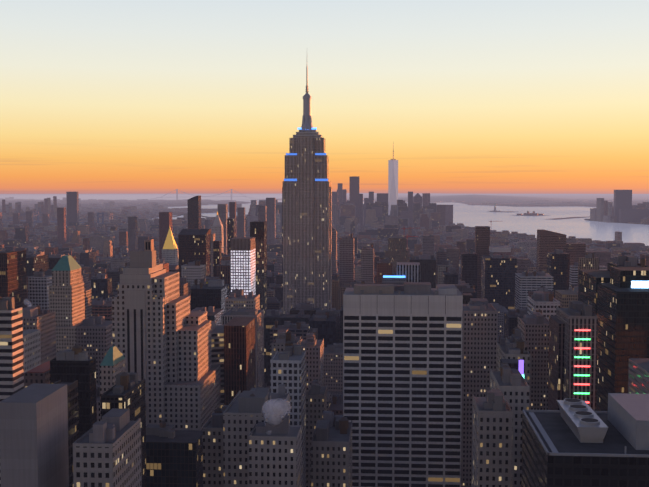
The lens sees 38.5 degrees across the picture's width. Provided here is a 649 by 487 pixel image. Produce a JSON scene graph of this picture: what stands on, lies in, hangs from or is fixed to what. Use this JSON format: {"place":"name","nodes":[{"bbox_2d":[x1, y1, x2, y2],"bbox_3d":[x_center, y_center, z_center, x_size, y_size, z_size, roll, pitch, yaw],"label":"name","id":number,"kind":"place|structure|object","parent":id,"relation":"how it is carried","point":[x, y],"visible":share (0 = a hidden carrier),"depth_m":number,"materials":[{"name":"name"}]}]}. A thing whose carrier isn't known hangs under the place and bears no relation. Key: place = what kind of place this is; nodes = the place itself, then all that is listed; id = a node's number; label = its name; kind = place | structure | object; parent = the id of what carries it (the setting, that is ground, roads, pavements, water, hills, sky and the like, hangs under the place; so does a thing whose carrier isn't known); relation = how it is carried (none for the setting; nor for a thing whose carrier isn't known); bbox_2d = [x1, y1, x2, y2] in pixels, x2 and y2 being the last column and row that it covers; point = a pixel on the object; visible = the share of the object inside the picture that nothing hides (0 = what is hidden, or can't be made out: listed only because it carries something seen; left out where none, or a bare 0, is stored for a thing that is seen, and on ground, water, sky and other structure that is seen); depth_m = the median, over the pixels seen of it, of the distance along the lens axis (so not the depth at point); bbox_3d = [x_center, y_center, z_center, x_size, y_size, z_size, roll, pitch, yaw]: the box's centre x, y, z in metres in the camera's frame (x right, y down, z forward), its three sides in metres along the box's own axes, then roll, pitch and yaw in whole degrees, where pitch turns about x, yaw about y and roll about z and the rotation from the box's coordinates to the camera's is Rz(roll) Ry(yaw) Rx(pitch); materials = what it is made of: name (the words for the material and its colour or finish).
{"place":"outdoors","nodes":[
{"label":"outdoors","id":0,"kind":"place"},
{"bbox_2d":[0,194,648,245],"bbox_3d":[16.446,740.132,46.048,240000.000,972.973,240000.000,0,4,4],"label":"water","id":1,"kind":"structure","parent":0,"point":[475,215],"depth_m":7625.01,"materials":[{"name":"grey liquid"}]},
{"bbox_2d":[2,211,127,224],"bbox_3d":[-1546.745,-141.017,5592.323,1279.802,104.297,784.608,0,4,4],"label":"blue bridge","id":2,"kind":"structure","parent":1,"relation":"on","point":[97,215],"depth_m":5597.96,"materials":[{"name":"blue"}]},
{"bbox_2d":[2,199,246,226],"bbox_3d":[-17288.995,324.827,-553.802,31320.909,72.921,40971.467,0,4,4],"label":"water","id":3,"kind":"structure","parent":1,"relation":"on","point":[84,224],"depth_m":11257.50,"materials":[{"name":"liquid"}]},
{"bbox_2d":[153,189,245,199],"bbox_3d":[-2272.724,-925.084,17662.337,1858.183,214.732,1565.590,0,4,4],"label":"suspension bridge","id":4,"kind":"structure","parent":1,"relation":"on","point":[201,196],"depth_m":17489.95,"materials":[{"name":"grey"}]},
{"bbox_2d":[0,193,441,194],"bbox_3d":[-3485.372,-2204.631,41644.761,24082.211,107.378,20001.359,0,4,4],"label":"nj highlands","id":5,"kind":"structure","parent":1,"relation":"on","point":[163,194],"depth_m":36491.72,"materials":[{"name":"grey"}]},
{"bbox_2d":[0,129,648,486],"bbox_3d":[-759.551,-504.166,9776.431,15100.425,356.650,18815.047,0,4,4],"label":"city","id":6,"kind":"object","parent":1,"relation":"on","point":[363,367],"visible":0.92,"depth_m":593.43},
{"bbox_2d":[24,299,31,306],"bbox_3d":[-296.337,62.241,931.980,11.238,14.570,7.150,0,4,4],"label":"steam","id":7,"kind":"object","parent":6,"relation":"on","point":[28,303],"visible":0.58,"depth_m":930.52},
{"bbox_2d":[27,361,49,372],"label":"red roof","id":8,"kind":"object","parent":6,"relation":"on","point":[43,367],"visible":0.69,"depth_m":456.94,"materials":[{"name":"red"}]},
{"bbox_2d":[66,212,236,222],"bbox_3d":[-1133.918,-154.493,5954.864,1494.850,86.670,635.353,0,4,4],"label":"bridge stone","id":9,"kind":"object","parent":6,"relation":"on","point":[184,215],"visible":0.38,"depth_m":6047.78,"materials":[{"name":"beige"}]},
{"bbox_2d":[163,211,217,248],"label":"pyramidal roof","id":10,"kind":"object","parent":6,"relation":"on","point":[170,243],"visible":1,"depth_m":1868.23,"materials":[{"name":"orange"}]},
{"bbox_2d":[262,398,290,433],"bbox_3d":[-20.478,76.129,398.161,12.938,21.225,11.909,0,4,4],"label":"steam","id":11,"kind":"object","parent":6,"relation":"on","point":[273,409],"visible":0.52,"depth_m":394.33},
{"bbox_2d":[52,211,534,365],"bbox_3d":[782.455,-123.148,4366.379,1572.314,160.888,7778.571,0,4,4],"label":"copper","id":12,"kind":"object","parent":6,"relation":"on","point":[114,356],"visible":1,"depth_m":876.73,"materials":[{"name":"green metal"}]},
{"bbox_2d":[284,153,327,180],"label":"lights","id":13,"kind":"object","parent":6,"relation":"on","point":[296,179],"visible":0.88,"depth_m":1285.94,"materials":[{"name":"blue"}]},
{"bbox_2d":[300,93,312,129],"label":"esb mast","id":14,"kind":"object","parent":6,"relation":"on","point":[306,121],"visible":1,"depth_m":1293.06,"materials":[{"name":"grey metal"}]},
{"bbox_2d":[298,128,404,277],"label":"light strip","id":15,"kind":"object","parent":6,"relation":"on","point":[384,276],"visible":0.38,"depth_m":992.44,"materials":[{"name":"blue"}]},
{"bbox_2d":[127,242,597,421],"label":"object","id":16,"kind":"object","parent":6,"relation":"on","point":[568,400],"visible":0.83,"depth_m":590.35,"materials":[{"name":"black"}]},
{"bbox_2d":[388,160,397,214],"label":"skyscraper","id":17,"kind":"structure","parent":6,"relation":"on","point":[392,182],"depth_m":5863.57,"materials":[{"name":"grey glass"}]},
{"bbox_2d":[519,360,523,374],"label":"purple sign","id":18,"kind":"object","parent":6,"relation":"on","point":[521,366],"visible":0.85,"depth_m":469.74,"materials":[{"name":"purple"}]},
{"bbox_2d":[557,398,607,442],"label":"rooftop cooling unit","id":19,"kind":"object","parent":6,"relation":"on","point":[588,432],"visible":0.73,"depth_m":341.20,"materials":[{"name":"grey metal"}]},
{"bbox_2d":[574,329,590,402],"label":"light strips","id":20,"kind":"object","parent":6,"relation":"attached to","point":[581,348],"visible":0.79,"depth_m":556.47,"materials":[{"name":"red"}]},
{"bbox_2d":[522,393,648,456],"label":"grey roof","id":21,"kind":"object","parent":6,"relation":"on","point":[628,416],"visible":1,"depth_m":341.10,"materials":[{"name":"grey concrete"}]},
{"bbox_2d":[631,281,648,287],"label":"sign","id":22,"kind":"object","parent":6,"relation":"on","point":[639,284],"visible":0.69,"depth_m":587.83,"materials":[{"name":"white"}]},
{"bbox_2d":[347,195,641,202],"bbox_3d":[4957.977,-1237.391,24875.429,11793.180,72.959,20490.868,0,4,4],"label":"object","id":23,"kind":"structure","parent":1,"relation":"on","point":[542,195],"depth_m":30887.68,"materials":[{"name":"grey"}]},
{"bbox_2d":[347,194,648,224],"bbox_3d":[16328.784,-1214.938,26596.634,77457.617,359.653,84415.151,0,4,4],"label":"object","id":24,"kind":"object","parent":1,"relation":"on","point":[637,197],"visible":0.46,"depth_m":26610.11,"materials":[{"name":"grey"}]},
{"bbox_2d":[553,216,589,219],"bbox_3d":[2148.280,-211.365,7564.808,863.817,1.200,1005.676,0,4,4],"label":"island","id":25,"kind":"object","parent":24,"relation":"on","point":[568,218],"visible":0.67,"depth_m":7326.47,"materials":[{"name":"grey"}]},
{"bbox_2d":[0,0,648,193],"label":"sky","id":26,"kind":"structure","parent":0,"point":[97,96],"materials":[{"name":"orange"}]},
{"bbox_2d":[355,225,462,243],"bbox_3d":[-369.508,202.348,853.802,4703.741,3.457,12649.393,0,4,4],"label":"manhattan","id":27,"kind":"structure","parent":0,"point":[413,233],"depth_m":4927.22,"materials":[{"name":"grey"}]},
{"bbox_2d":[363,195,588,201],"bbox_3d":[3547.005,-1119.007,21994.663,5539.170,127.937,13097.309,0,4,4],"label":"distant hills","id":28,"kind":"structure","parent":0,"point":[473,198],"depth_m":17056.03,"materials":[{"name":"grey"}]}
]}

